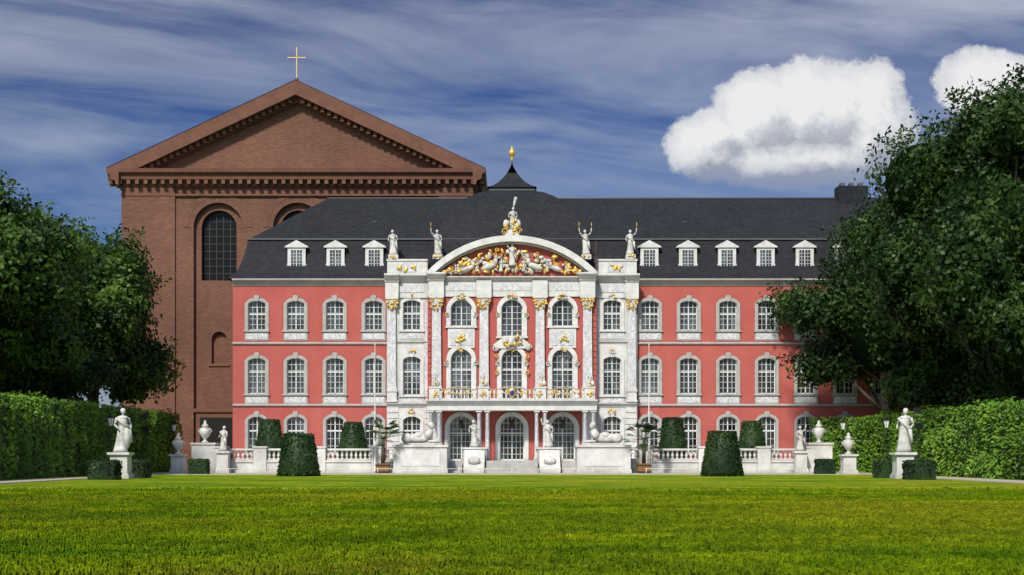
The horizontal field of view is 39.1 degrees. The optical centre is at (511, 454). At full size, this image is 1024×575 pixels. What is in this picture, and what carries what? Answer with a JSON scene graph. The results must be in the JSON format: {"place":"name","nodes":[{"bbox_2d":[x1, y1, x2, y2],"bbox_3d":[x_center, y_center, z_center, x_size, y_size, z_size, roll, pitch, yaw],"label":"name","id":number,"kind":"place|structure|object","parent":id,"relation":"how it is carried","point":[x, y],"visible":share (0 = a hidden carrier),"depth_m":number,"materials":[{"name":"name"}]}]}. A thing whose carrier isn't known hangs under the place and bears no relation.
{"place":"outdoors","nodes":[
{"label":"outdoors","id":0,"kind":"place"},
{"bbox_2d":[0,472,1023,574],"bbox_3d":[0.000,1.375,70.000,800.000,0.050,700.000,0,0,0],"label":"lawn","id":1,"kind":"structure","parent":0,"point":[521,481],"depth_m":74.20,"materials":[{"name":"green plant"}]},
{"bbox_2d":[0,169,120,372],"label":"tree","id":2,"kind":"object","parent":1,"relation":"on","point":[39,258],"visible":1,"depth_m":93.52,"materials":[{"name":"green plant"}]},
{"bbox_2d":[0,308,130,403],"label":"tree","id":3,"kind":"object","parent":1,"relation":"on","point":[88,377],"visible":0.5,"depth_m":103.99,"materials":[{"name":"green plant"}]},
{"bbox_2d":[59,276,102,332],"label":"tree","id":4,"kind":"object","parent":1,"relation":"on","point":[82,307],"visible":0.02,"depth_m":110.52,"materials":[{"name":"green plant"}]},
{"bbox_2d":[0,390,182,479],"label":"hedge","id":5,"kind":"object","parent":1,"relation":"on","point":[40,437],"visible":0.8,"depth_m":92.81,"materials":[{"name":"green plant"}]},
{"bbox_2d":[62,216,186,405],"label":"tree","id":6,"kind":"object","parent":1,"relation":"on","point":[121,302],"visible":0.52,"depth_m":113.04,"materials":[{"name":"green plant"}]},
{"bbox_2d":[143,413,149,459],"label":"flood","id":7,"kind":"object","parent":1,"relation":"on","point":[146,428],"visible":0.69,"depth_m":110.88,"materials":[{"name":"black metal"}]},
{"bbox_2d":[171,421,176,453],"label":"lamp","id":8,"kind":"object","parent":1,"relation":"on","point":[174,425],"visible":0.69,"depth_m":120.44,"materials":[{"name":"black metal"}]},
{"bbox_2d":[0,486,1023,574],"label":"lawn tufts","id":9,"kind":"object","parent":1,"relation":"on","point":[529,531],"visible":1,"depth_m":24.78,"materials":[{"name":"green plant"}]},
{"bbox_2d":[87,430,936,479],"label":"bushes","id":10,"kind":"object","parent":1,"relation":"on","point":[299,454],"depth_m":93.40,"materials":[{"name":"green plant"}]},
{"bbox_2d":[107,408,916,478],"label":"garden statues","id":11,"kind":"object","parent":1,"relation":"on","point":[124,440],"visible":0.98,"depth_m":84.18,"materials":[{"name":"stone"}]},
{"bbox_2d":[808,416,872,471],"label":"hedge","id":12,"kind":"object","parent":1,"relation":"on","point":[855,428],"visible":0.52,"depth_m":114.89,"materials":[{"name":"green plant"}]},
{"bbox_2d":[756,182,961,416],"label":"tree","id":13,"kind":"object","parent":1,"relation":"on","point":[848,348],"visible":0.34,"depth_m":112.27,"materials":[{"name":"green plant"}]},
{"bbox_2d":[840,65,1023,403],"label":"tree","id":14,"kind":"object","parent":1,"relation":"on","point":[903,172],"visible":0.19,"depth_m":102.95,"materials":[{"name":"green plant"}]},
{"bbox_2d":[858,396,1023,479],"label":"hedge","id":15,"kind":"object","parent":1,"relation":"on","point":[981,441],"visible":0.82,"depth_m":90.50,"materials":[{"name":"green plant"}]},
{"bbox_2d":[862,63,1023,403],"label":"tree","id":16,"kind":"object","parent":1,"relation":"on","point":[977,234],"visible":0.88,"depth_m":92.79,"materials":[{"name":"green plant"}]},
{"bbox_2d":[867,335,1023,412],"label":"tree","id":17,"kind":"object","parent":1,"relation":"on","point":[921,382],"visible":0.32,"depth_m":107.28,"materials":[{"name":"green plant"}]},
{"bbox_2d":[934,271,1023,409],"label":"tree","id":18,"kind":"object","parent":1,"relation":"on","point":[1003,331],"visible":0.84,"depth_m":91.88,"materials":[{"name":"green plant"}]},
{"bbox_2d":[0,472,1023,482],"bbox_3d":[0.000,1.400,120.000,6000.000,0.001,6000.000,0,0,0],"label":"ground","id":19,"kind":"structure","parent":0,"point":[81,477],"depth_m":108.39,"materials":[{"name":"beige gravel"}]},
{"bbox_2d":[107,413,113,451],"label":"lamp","id":20,"kind":"object","parent":19,"relation":"on","point":[110,418],"visible":0.66,"depth_m":98.93,"materials":[{"name":"black metal"}]},
{"bbox_2d":[106,47,487,469],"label":"basilica","id":21,"kind":"structure","parent":19,"relation":"on","point":[203,202],"depth_m":135.00,"materials":[{"name":"brick"}]},
{"bbox_2d":[362,420,406,472],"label":"palm","id":22,"kind":"object","parent":19,"relation":"on","point":[383,464],"visible":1,"depth_m":110.25,"materials":[{"name":"green plant"}]},
{"bbox_2d":[190,417,833,472],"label":"stone balustrade","id":23,"kind":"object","parent":19,"relation":"on","point":[414,453],"depth_m":111.94,"materials":[{"name":"stone"}]},
{"bbox_2d":[216,468,807,473],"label":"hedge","id":24,"kind":"object","parent":19,"relation":"on","point":[507,468],"visible":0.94,"depth_m":101.89,"materials":[{"name":"white"}]},
{"bbox_2d":[374,344,649,472],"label":"flagpoles","id":25,"kind":"object","parent":19,"relation":"on","point":[375,418],"visible":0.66,"depth_m":111.39,"materials":[{"name":"white"}]},
{"bbox_2d":[232,197,949,459],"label":"palace","id":26,"kind":"structure","parent":19,"relation":"on","point":[509,339],"depth_m":119.58,"materials":[{"name":"red paint"}]},
{"bbox_2d":[226,146,883,281],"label":"roof","id":27,"kind":"structure","parent":26,"relation":"attached to","point":[673,237],"depth_m":121.76,"materials":[{"name":"grey tile"}]},
{"bbox_2d":[621,422,666,472],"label":"palm","id":28,"kind":"object","parent":19,"relation":"on","point":[643,465],"visible":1,"depth_m":109.92,"materials":[{"name":"green plant"}]},
{"bbox_2d":[840,418,846,453],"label":"lamp","id":29,"kind":"object","parent":19,"relation":"on","point":[843,422],"visible":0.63,"depth_m":112.93,"materials":[{"name":"black metal"}]},
{"bbox_2d":[883,416,890,458],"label":"lamp","id":30,"kind":"object","parent":19,"relation":"on","point":[886,420],"visible":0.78,"depth_m":105.97,"materials":[{"name":"black metal"}]},
{"bbox_2d":[914,408,921,458],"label":"flood","id":31,"kind":"object","parent":19,"relation":"on","point":[917,425],"visible":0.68,"depth_m":98.88,"materials":[{"name":"black metal"}]},
{"bbox_2d":[0,0,1023,408],"label":"sky","id":32,"kind":"structure","parent":0,"point":[591,98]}
]}

